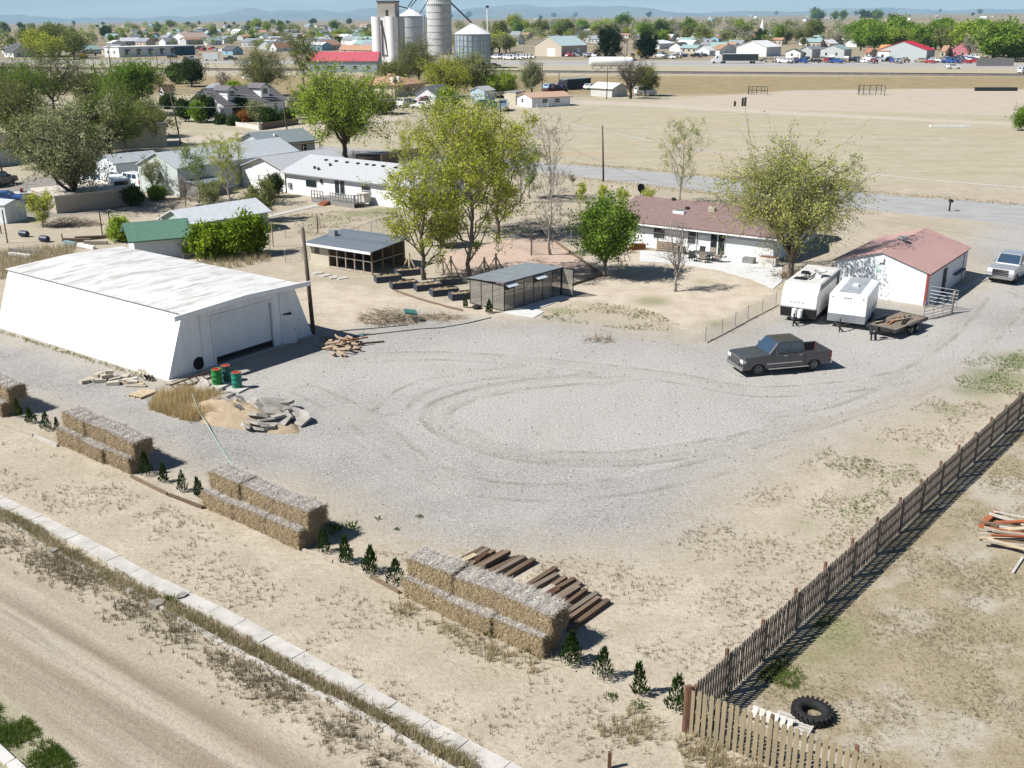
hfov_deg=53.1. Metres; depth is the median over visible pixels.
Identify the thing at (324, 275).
paving slab
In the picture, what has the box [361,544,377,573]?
juniper
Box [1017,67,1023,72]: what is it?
van
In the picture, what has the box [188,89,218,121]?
tree
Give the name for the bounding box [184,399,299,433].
soil heap
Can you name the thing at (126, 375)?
stone block
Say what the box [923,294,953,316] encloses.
farm gate
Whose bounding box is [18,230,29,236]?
barrel
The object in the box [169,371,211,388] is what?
steel ladder frame
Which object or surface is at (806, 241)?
house wing
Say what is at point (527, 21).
distant tree
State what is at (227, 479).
hay bale
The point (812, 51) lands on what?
building
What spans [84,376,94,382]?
stone block
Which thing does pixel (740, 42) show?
distant house
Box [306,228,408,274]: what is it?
open shed
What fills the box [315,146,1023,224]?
county road
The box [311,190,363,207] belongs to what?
wooden deck
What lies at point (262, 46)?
distant house
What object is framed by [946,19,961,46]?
distant tree
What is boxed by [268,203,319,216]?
stepping path
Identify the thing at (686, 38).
distant house
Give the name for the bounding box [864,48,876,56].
building
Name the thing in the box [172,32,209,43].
building
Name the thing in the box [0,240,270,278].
neighbour grass
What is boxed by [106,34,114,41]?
distant tree
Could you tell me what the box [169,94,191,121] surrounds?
tree
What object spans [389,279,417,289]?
planter bed
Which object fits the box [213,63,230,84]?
tree
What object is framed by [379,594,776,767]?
dry grass patch
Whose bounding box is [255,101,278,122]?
shrub
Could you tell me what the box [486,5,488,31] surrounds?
light mast
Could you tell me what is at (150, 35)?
distant tree
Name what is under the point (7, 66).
tree
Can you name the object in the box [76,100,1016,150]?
dirt street
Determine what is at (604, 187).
tree
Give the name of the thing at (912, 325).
flatbed trailer
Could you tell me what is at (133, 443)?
hay bale
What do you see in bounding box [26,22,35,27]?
distant tree
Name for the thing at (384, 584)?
edging board
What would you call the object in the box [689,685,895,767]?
picket fence
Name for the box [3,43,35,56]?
building
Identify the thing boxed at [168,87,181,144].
utility pole
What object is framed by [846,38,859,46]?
distant house
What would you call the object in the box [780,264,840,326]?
travel trailer
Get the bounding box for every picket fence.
[682,392,1023,732]
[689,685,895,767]
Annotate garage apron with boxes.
[926,273,988,306]
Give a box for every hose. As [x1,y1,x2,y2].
[192,394,231,462]
[347,317,491,337]
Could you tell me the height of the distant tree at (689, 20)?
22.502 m
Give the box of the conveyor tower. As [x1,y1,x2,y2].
[422,15,427,53]
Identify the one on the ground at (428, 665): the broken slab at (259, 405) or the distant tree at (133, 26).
the distant tree at (133, 26)
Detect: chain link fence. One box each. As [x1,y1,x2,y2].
[269,216,319,237]
[284,214,409,262]
[512,230,582,254]
[705,292,776,340]
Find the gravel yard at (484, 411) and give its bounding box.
[0,223,1023,549]
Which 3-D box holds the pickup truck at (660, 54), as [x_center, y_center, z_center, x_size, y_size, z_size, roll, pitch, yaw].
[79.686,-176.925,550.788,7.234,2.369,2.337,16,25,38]
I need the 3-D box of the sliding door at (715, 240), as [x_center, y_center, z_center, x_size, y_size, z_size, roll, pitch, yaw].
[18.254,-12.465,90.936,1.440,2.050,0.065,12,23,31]
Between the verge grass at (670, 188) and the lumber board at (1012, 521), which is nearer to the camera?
the lumber board at (1012, 521)
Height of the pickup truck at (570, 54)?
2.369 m
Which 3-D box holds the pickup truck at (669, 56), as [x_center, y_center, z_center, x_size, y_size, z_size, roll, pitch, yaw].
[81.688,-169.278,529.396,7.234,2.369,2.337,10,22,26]
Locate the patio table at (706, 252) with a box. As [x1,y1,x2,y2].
[693,250,714,261]
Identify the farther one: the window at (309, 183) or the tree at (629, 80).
the tree at (629, 80)
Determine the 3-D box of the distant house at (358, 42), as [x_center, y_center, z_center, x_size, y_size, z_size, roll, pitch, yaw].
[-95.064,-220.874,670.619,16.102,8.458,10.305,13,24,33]
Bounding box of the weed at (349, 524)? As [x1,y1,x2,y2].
[345,520,357,528]
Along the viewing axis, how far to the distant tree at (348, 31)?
1035.60 m
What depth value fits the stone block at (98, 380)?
59.53 m
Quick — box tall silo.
[425,0,451,54]
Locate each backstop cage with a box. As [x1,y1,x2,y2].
[748,86,767,94]
[858,85,885,94]
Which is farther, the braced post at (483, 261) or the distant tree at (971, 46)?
the distant tree at (971, 46)
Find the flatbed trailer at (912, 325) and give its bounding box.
[866,311,927,340]
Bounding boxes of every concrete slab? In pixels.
[210,381,231,389]
[225,385,249,393]
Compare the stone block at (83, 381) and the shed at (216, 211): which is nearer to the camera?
the stone block at (83, 381)
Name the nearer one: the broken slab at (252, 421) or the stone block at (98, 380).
the broken slab at (252, 421)
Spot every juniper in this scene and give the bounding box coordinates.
[13,397,22,416]
[24,406,36,422]
[38,411,51,428]
[53,416,59,429]
[138,451,152,475]
[157,461,168,482]
[176,470,187,491]
[192,476,203,497]
[317,525,330,552]
[338,533,353,562]
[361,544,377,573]
[385,556,404,583]
[463,295,467,306]
[485,299,492,312]
[558,630,583,665]
[590,646,613,679]
[629,660,649,694]
[663,672,684,711]
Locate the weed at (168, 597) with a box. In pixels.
[164,593,177,600]
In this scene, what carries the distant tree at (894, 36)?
on the ground at (428, 665)
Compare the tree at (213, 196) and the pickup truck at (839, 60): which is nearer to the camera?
the tree at (213, 196)
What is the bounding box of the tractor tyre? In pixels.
[790,695,833,728]
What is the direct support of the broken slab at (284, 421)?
on the soil heap at (226, 414)
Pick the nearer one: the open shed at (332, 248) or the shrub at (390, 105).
the open shed at (332, 248)
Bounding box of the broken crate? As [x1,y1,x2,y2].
[403,309,417,314]
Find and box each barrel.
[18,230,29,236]
[38,235,49,241]
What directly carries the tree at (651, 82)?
on the ground at (428, 665)
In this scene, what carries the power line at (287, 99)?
attached to the utility pole at (500, 98)
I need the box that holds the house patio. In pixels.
[640,250,781,288]
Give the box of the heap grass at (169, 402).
[147,380,222,422]
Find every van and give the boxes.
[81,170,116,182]
[121,171,139,187]
[633,86,656,95]
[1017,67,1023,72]
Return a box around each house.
[101,44,123,53]
[118,37,138,44]
[135,38,155,45]
[136,137,299,196]
[159,37,177,44]
[179,37,201,44]
[189,82,286,119]
[203,38,221,44]
[216,36,230,43]
[231,29,244,33]
[235,128,320,150]
[236,34,250,39]
[238,148,467,209]
[241,38,264,46]
[259,40,280,49]
[303,42,331,50]
[322,40,340,49]
[341,36,360,43]
[353,40,371,44]
[354,73,424,96]
[360,41,371,44]
[413,84,453,102]
[509,33,522,37]
[512,37,524,43]
[515,91,572,106]
[590,35,599,42]
[620,33,631,37]
[624,195,802,260]
[669,42,686,51]
[678,40,698,44]
[680,37,698,39]
[680,44,701,52]
[699,42,712,44]
[710,36,722,41]
[710,42,728,47]
[729,40,745,44]
[770,37,786,44]
[807,38,824,46]
[827,38,844,44]
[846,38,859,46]
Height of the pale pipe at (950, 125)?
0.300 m
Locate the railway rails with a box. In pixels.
[10,67,1008,73]
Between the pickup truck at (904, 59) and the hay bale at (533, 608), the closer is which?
the hay bale at (533, 608)
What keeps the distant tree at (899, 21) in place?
on the ground at (428, 665)
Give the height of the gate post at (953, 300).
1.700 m
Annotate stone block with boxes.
[79,379,89,383]
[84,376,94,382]
[92,371,103,377]
[94,378,107,382]
[100,373,112,378]
[105,369,113,373]
[106,380,120,385]
[108,375,120,380]
[120,373,130,378]
[126,379,138,383]
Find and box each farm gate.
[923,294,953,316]
[928,286,958,309]
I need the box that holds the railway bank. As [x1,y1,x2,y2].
[9,68,1023,75]
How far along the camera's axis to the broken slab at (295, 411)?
53.88 m
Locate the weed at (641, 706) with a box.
[630,697,650,711]
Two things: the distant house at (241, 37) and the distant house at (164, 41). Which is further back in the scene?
the distant house at (241, 37)
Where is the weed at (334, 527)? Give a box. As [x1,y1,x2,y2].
[327,522,343,534]
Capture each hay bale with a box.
[0,372,28,403]
[0,398,22,417]
[54,425,82,452]
[60,404,103,435]
[76,436,109,464]
[82,414,127,444]
[103,445,150,473]
[105,423,156,460]
[199,486,237,519]
[205,460,260,499]
[229,499,270,534]
[236,475,291,513]
[262,513,319,549]
[270,490,330,532]
[399,572,453,614]
[402,545,469,594]
[441,593,500,637]
[448,564,520,612]
[487,612,564,658]
[495,581,573,637]
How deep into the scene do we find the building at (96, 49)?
601.77 m
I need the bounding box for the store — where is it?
[338,44,372,51]
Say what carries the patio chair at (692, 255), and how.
on the house patio
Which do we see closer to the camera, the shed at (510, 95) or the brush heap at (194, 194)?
the brush heap at (194, 194)
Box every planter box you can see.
[629,243,645,250]
[758,255,778,266]
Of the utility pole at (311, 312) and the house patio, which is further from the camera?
the house patio
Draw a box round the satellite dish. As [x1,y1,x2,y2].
[638,184,644,195]
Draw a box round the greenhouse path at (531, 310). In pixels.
[505,294,571,317]
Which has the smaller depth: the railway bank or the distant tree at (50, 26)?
the railway bank
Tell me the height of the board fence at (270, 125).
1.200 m
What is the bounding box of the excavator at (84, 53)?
[79,48,96,57]
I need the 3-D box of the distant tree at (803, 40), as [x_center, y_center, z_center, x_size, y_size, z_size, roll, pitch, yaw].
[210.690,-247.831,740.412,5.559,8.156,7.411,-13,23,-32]
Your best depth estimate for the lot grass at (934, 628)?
34.93 m
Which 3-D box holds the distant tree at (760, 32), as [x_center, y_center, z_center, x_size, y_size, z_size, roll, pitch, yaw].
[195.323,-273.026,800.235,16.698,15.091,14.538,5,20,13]
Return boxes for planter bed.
[373,272,401,282]
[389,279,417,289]
[394,266,420,276]
[413,281,442,291]
[429,285,458,296]
[433,276,461,285]
[448,289,478,300]
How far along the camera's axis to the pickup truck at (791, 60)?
477.97 m
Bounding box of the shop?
[878,41,935,61]
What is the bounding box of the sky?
[0,0,1023,18]
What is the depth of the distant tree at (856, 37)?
667.24 m
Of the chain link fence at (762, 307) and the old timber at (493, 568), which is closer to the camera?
the old timber at (493, 568)
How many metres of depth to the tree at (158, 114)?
167.69 m
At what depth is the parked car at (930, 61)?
478.44 m
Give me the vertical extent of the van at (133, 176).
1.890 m
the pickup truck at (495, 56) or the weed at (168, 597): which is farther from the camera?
the pickup truck at (495, 56)
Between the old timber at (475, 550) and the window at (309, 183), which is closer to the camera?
the old timber at (475, 550)
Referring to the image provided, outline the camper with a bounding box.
[100,174,130,185]
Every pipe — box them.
[929,125,971,126]
[974,87,1017,90]
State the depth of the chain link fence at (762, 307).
71.32 m
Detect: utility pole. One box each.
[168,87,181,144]
[282,103,287,128]
[301,228,315,333]
[495,91,505,116]
[602,125,603,181]
[606,65,607,98]
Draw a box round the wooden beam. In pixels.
[978,509,998,528]
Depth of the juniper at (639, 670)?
31.86 m
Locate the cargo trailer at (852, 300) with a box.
[827,277,879,331]
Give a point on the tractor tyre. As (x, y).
(824, 719)
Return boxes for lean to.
[182,176,226,197]
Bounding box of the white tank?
[589,57,633,68]
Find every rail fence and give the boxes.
[183,252,204,260]
[536,98,579,108]
[658,85,684,91]
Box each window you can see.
[114,181,128,185]
[232,107,236,114]
[301,144,307,150]
[305,179,316,187]
[361,185,370,195]
[653,227,665,238]
[687,231,698,244]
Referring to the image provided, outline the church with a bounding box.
[752,20,764,37]
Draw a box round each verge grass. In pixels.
[0,703,81,767]
[551,162,1023,214]
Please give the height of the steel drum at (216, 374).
0.920 m
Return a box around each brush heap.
[37,214,103,228]
[174,190,223,199]
[352,301,429,326]
[417,307,472,322]
[580,331,619,343]
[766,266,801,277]
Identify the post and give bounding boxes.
[2,210,7,242]
[402,253,414,267]
[434,257,450,274]
[444,256,459,275]
[476,257,490,272]
[487,253,502,269]
[685,684,691,733]
[951,291,955,312]
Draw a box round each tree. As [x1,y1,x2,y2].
[0,21,8,28]
[0,27,98,108]
[0,48,32,91]
[0,51,51,130]
[0,51,57,105]
[0,75,127,199]
[0,98,78,166]
[6,36,15,44]
[12,27,36,48]
[15,20,24,29]
[16,26,26,34]
[16,188,58,226]
[19,27,39,53]
[22,23,49,56]
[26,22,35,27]
[27,68,163,153]
[33,33,67,59]
[35,19,66,55]
[35,21,60,56]
[46,20,66,55]
[54,26,89,52]
[60,32,85,58]
[65,68,115,102]
[81,32,194,106]
[98,25,112,35]
[103,212,129,242]
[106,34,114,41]
[120,90,182,140]
[130,24,138,28]
[139,151,161,185]
[145,32,154,39]
[153,26,158,32]
[162,58,185,83]
[164,199,178,209]
[165,20,175,28]
[167,50,208,85]
[168,167,198,205]
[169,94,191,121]
[169,134,219,202]
[183,95,208,122]
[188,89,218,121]
[189,176,223,204]
[194,129,255,200]
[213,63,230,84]
[224,79,241,85]
[229,39,297,87]
[237,174,288,214]
[242,23,250,30]
[249,17,262,27]
[261,170,285,194]
[262,19,271,30]
[275,19,285,28]
[275,24,283,31]
[278,28,324,83]
[283,44,412,157]
[315,31,327,38]
[327,19,338,28]
[334,28,343,33]
[344,28,353,33]
[357,140,492,279]
[369,51,423,77]
[379,83,506,231]
[384,117,434,171]
[392,29,451,80]
[395,36,490,95]
[402,82,534,279]
[419,210,467,245]
[450,43,503,90]
[450,95,557,237]
[477,64,526,96]
[489,17,510,34]
[490,30,513,52]
[491,36,496,52]
[496,32,516,53]
[504,12,522,27]
[506,122,539,203]
[507,33,518,51]
[509,16,527,32]
[515,141,551,197]
[517,59,546,91]
[522,19,530,29]
[525,155,580,254]
[528,101,582,199]
[530,17,549,35]
[549,22,566,34]
[549,26,565,35]
[557,18,577,35]
[557,184,648,276]
[568,175,577,185]
[574,182,588,203]
[576,19,591,30]
[593,22,626,56]
[595,182,607,199]
[599,22,610,31]
[604,48,654,98]
[614,11,633,25]
[616,185,631,204]
[621,27,630,32]
[626,51,660,95]
[630,25,665,58]
[635,20,654,34]
[640,187,660,196]
[643,217,696,291]
[646,113,713,199]
[651,20,670,32]
[652,29,672,41]
[653,16,666,25]
[670,22,678,32]
[674,30,681,40]
[680,15,699,27]
[680,23,695,36]
[694,108,886,280]
[695,25,714,37]
[719,30,730,40]
[729,22,744,38]
[733,18,750,29]
[735,30,752,37]
[737,22,752,35]
[740,35,751,42]
[753,26,770,39]
[772,21,792,37]
[782,26,795,43]
[786,24,804,41]
[793,28,806,44]
[799,36,807,46]
[802,26,816,37]
[803,18,824,34]
[805,18,829,33]
[809,9,817,18]
[815,11,823,19]
[829,31,845,41]
[830,10,837,18]
[838,10,847,19]
[842,24,851,35]
[845,17,868,37]
[849,24,874,49]
[857,9,870,18]
[859,17,880,24]
[859,21,894,48]
[869,19,902,46]
[872,9,885,20]
[883,25,904,44]
[884,10,909,25]
[885,13,917,27]
[896,27,909,42]
[898,22,915,31]
[903,25,915,40]
[907,22,933,44]
[922,19,957,49]
[924,28,937,47]
[929,15,954,25]
[931,22,949,49]
[937,25,957,46]
[946,18,981,45]
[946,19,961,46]
[958,31,979,54]
[968,19,1023,57]
[974,14,1023,56]
[974,16,999,28]
[974,16,1015,57]
[989,20,1023,57]
[1004,103,1023,129]
[1005,43,1023,61]
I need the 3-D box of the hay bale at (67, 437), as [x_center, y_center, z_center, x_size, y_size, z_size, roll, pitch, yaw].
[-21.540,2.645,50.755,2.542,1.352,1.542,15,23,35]
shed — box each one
[0,198,26,223]
[30,181,134,213]
[97,150,155,174]
[120,218,191,257]
[157,198,271,243]
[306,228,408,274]
[467,262,573,311]
[469,85,495,102]
[504,90,525,104]
[589,82,626,96]
[713,44,735,54]
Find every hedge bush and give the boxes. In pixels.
[177,218,222,260]
[201,218,248,258]
[224,201,279,256]
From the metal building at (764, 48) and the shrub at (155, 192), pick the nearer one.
the shrub at (155, 192)
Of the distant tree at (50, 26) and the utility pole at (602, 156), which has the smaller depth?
the utility pole at (602, 156)
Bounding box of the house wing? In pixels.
[741,198,815,243]
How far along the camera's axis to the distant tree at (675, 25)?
1033.61 m
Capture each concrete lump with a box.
[49,547,57,553]
[149,598,165,607]
[176,591,187,599]
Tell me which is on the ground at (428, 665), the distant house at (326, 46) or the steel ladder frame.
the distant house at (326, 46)
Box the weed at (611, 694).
[602,691,618,700]
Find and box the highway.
[0,59,1023,67]
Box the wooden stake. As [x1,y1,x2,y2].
[607,751,611,767]
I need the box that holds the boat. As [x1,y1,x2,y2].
[13,188,31,194]
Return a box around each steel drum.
[211,367,222,384]
[220,364,230,380]
[230,370,241,388]
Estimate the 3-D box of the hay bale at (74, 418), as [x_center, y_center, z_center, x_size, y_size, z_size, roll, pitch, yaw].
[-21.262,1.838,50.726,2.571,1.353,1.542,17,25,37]
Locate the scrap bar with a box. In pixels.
[886,317,911,322]
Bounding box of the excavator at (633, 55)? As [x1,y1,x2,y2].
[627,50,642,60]
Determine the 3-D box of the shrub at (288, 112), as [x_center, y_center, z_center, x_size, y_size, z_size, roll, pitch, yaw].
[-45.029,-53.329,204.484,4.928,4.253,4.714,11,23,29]
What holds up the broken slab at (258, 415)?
on the soil heap at (226, 414)
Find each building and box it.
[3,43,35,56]
[78,120,167,149]
[82,45,101,53]
[103,45,194,56]
[107,40,125,45]
[158,84,175,94]
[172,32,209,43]
[205,83,221,87]
[222,46,242,54]
[270,42,294,51]
[534,36,586,56]
[657,40,673,48]
[696,46,714,55]
[736,40,781,56]
[785,49,802,57]
[801,45,821,57]
[820,44,851,57]
[824,39,837,46]
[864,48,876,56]
[940,45,951,56]
[950,43,969,56]
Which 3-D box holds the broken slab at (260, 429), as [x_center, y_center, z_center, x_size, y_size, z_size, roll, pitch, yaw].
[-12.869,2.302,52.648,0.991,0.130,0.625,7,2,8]
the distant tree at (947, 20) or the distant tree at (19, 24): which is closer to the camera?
the distant tree at (947, 20)
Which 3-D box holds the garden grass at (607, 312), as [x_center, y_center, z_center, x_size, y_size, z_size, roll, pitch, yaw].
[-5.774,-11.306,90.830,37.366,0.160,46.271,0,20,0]
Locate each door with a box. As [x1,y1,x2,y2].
[213,303,272,358]
[282,314,296,343]
[334,180,344,196]
[547,48,554,55]
[561,267,573,296]
[709,233,725,254]
[940,267,947,294]
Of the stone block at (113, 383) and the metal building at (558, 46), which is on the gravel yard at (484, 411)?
the stone block at (113, 383)
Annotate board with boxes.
[0,422,33,436]
[8,252,30,257]
[9,248,40,253]
[33,434,57,446]
[62,238,90,241]
[63,240,76,245]
[74,235,108,238]
[77,243,95,248]
[84,240,107,244]
[120,381,144,384]
[125,384,146,386]
[130,474,167,495]
[168,493,203,508]
[302,548,333,563]
[333,560,371,577]
[371,575,399,593]
[394,289,462,310]
[462,553,477,561]
[474,551,487,560]
[538,584,555,592]
[540,230,601,285]
[544,660,575,671]
[545,587,560,595]
[577,672,681,711]
[706,304,778,342]
[978,537,1023,539]
[979,520,1020,526]
[981,532,997,535]
[983,539,1023,546]
[984,526,1008,534]
[987,537,1023,549]
[988,526,1023,532]
[989,512,1023,525]
[990,534,1023,537]
[992,529,1023,534]
[993,510,1023,517]
[994,520,1023,523]
[995,538,1023,543]
[1002,526,1023,530]
[1011,557,1023,572]
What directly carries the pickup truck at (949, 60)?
on the highway
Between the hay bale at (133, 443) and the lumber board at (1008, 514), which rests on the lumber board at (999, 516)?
the lumber board at (1008, 514)
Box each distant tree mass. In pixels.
[0,16,854,55]
[0,16,965,55]
[0,17,973,48]
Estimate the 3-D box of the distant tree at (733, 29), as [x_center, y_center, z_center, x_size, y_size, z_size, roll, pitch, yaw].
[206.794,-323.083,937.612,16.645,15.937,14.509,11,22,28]
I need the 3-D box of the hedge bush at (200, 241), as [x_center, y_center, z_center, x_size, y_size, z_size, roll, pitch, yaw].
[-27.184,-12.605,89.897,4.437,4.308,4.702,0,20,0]
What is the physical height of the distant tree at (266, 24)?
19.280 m
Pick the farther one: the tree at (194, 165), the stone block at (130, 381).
the tree at (194, 165)
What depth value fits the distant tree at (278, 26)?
1287.05 m
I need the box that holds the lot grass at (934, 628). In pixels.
[736,444,1023,766]
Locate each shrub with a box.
[119,183,146,206]
[128,97,168,121]
[145,182,170,200]
[156,92,177,108]
[212,113,227,124]
[225,114,243,125]
[234,92,250,110]
[234,108,252,121]
[243,100,265,121]
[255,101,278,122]
[275,107,299,120]
[285,90,307,117]
[365,90,401,114]
[436,86,469,107]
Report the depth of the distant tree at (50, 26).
567.66 m
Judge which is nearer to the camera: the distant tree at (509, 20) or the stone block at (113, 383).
the stone block at (113, 383)
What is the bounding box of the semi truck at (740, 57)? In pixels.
[711,54,758,62]
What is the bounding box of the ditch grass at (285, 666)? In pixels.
[0,507,484,767]
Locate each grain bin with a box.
[399,8,422,57]
[454,23,490,66]
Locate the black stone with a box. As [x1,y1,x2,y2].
[472,304,481,308]
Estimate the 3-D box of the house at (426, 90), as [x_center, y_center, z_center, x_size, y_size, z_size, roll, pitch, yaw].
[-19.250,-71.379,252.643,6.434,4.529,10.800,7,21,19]
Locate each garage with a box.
[0,132,27,165]
[832,228,971,305]
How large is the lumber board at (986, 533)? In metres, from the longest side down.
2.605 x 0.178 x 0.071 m
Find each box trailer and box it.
[202,53,218,60]
[559,77,590,89]
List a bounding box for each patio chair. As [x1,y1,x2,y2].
[689,251,696,261]
[697,246,705,255]
[700,252,707,262]
[707,247,716,257]
[713,251,723,262]
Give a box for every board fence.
[261,118,297,129]
[381,151,397,162]
[976,58,1014,65]
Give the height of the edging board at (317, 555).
0.140 m
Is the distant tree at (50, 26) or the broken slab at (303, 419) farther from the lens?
the distant tree at (50, 26)
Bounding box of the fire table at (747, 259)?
[742,256,755,263]
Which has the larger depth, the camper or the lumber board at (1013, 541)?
the camper
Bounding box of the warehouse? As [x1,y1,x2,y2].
[309,52,381,71]
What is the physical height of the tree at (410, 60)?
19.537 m
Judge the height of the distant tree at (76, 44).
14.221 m
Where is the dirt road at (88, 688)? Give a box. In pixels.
[0,560,344,767]
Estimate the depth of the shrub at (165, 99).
237.68 m
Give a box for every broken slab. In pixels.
[197,377,209,388]
[212,393,232,398]
[234,395,245,401]
[234,403,244,409]
[241,423,251,428]
[245,419,267,425]
[246,397,257,403]
[247,412,269,417]
[252,426,269,430]
[254,399,264,409]
[257,414,285,421]
[259,397,288,411]
[260,421,277,427]
[261,407,280,414]
[269,410,291,429]
[279,397,293,404]
[284,406,293,410]
[291,407,300,417]
[293,409,310,427]
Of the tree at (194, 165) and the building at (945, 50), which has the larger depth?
the building at (945, 50)
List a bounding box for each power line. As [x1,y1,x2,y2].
[149,104,282,107]
[172,88,498,98]
[176,91,497,100]
[500,93,601,130]
[504,66,606,91]
[603,130,1023,187]
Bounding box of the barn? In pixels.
[0,246,314,381]
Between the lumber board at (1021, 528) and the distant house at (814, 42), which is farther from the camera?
the distant house at (814, 42)
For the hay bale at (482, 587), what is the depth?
35.69 m
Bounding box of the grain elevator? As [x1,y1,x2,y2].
[371,1,405,62]
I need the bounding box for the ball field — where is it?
[649,88,1023,116]
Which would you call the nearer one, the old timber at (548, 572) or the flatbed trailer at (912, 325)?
the old timber at (548, 572)
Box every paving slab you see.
[312,271,324,274]
[318,273,331,276]
[336,276,348,279]
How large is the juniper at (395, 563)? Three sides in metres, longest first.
1.204 x 0.836 x 0.807 m
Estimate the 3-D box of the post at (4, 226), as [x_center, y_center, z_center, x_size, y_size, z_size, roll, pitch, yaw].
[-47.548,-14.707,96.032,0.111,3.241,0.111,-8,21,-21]
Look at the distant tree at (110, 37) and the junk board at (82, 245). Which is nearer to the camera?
the junk board at (82, 245)
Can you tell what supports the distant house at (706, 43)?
on the ground at (428, 665)
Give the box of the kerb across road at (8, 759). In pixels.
[0,745,24,767]
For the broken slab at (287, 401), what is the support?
on the soil heap at (226, 414)
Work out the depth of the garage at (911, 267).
77.51 m
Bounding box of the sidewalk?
[0,495,521,767]
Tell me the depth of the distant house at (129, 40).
807.70 m
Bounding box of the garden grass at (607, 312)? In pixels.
[291,210,679,330]
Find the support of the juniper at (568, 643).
on the ground at (428, 665)
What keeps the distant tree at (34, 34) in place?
on the ground at (428, 665)
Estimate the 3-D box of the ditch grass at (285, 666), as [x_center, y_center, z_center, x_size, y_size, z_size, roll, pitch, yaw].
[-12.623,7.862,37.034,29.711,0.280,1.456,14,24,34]
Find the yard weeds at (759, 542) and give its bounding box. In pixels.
[374,383,1013,673]
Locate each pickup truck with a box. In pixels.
[223,56,237,60]
[491,54,500,58]
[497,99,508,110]
[503,55,515,59]
[512,55,523,59]
[543,85,567,91]
[563,52,574,56]
[655,53,666,57]
[663,54,676,58]
[690,53,702,56]
[727,333,831,375]
[777,58,789,62]
[786,58,796,62]
[795,58,809,62]
[829,58,844,62]
[849,57,859,62]
[869,58,878,62]
[870,56,885,61]
[902,57,910,62]
[926,57,941,61]
[941,58,957,62]
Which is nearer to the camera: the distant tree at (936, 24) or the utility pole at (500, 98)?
the utility pole at (500, 98)
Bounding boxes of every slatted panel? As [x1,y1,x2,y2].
[752,705,794,727]
[773,710,813,738]
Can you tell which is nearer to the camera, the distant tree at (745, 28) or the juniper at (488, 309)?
the juniper at (488, 309)
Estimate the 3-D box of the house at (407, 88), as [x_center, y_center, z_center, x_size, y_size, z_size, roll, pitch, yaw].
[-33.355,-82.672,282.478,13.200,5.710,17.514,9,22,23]
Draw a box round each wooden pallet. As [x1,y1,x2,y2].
[128,388,155,398]
[136,368,146,379]
[140,368,149,380]
[142,369,152,381]
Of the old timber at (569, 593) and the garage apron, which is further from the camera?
the garage apron
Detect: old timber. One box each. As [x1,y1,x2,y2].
[457,546,484,559]
[465,547,489,562]
[467,549,495,566]
[472,550,503,567]
[473,549,510,568]
[485,555,519,571]
[492,555,525,574]
[499,562,523,576]
[506,557,535,577]
[523,566,557,587]
[528,572,559,589]
[547,575,566,585]
[549,577,576,596]
[551,580,582,598]
[555,585,580,600]
[565,588,587,606]
[566,598,609,631]
[567,596,600,624]
[568,591,598,614]
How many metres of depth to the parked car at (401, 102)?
242.15 m
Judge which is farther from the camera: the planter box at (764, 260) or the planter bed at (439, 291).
the planter box at (764, 260)
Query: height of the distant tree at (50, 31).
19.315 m
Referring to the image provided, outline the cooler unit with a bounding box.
[357,192,370,206]
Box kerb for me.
[4,517,455,767]
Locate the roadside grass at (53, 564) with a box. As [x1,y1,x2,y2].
[0,526,418,767]
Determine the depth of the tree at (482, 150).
79.11 m
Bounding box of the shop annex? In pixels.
[877,45,889,60]
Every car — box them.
[0,171,17,186]
[0,190,27,200]
[396,98,411,106]
[410,101,432,108]
[418,96,429,100]
[476,99,497,108]
[543,83,555,87]
[583,83,592,89]
[763,58,776,61]
[810,59,822,61]
[913,58,925,61]
[924,59,936,62]
[946,64,961,68]
[986,249,1023,282]
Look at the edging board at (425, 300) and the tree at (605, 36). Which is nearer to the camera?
the edging board at (425, 300)
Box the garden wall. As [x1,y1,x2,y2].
[226,120,260,129]
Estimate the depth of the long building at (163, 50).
565.11 m
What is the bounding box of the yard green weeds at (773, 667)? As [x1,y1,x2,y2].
[757,348,1023,689]
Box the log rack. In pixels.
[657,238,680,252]
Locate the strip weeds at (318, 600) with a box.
[0,442,666,762]
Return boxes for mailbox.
[948,199,953,210]
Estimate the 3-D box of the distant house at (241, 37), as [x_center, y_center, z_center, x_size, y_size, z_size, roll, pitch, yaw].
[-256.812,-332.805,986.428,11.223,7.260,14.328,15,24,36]
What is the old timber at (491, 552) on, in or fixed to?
on the ground at (428, 665)
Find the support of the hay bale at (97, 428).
on the hay bale at (91, 448)
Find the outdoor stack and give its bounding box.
[355,149,436,160]
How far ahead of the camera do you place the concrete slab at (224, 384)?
58.87 m
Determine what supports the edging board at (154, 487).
on the ground at (428, 665)
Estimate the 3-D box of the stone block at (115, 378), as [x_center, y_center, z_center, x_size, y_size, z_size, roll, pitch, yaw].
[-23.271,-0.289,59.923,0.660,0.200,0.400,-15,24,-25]
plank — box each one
[342,337,367,341]
[363,340,383,343]
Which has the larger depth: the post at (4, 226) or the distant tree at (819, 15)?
the distant tree at (819, 15)
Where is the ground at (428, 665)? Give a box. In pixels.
[0,13,1023,767]
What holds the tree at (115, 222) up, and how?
on the ground at (428, 665)
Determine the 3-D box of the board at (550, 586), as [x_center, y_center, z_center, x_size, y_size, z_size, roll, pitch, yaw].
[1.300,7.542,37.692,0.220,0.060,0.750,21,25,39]
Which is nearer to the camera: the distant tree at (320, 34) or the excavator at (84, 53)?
the excavator at (84, 53)
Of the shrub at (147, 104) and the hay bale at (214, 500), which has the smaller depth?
the hay bale at (214, 500)
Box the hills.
[0,4,1023,22]
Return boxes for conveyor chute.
[450,2,471,22]

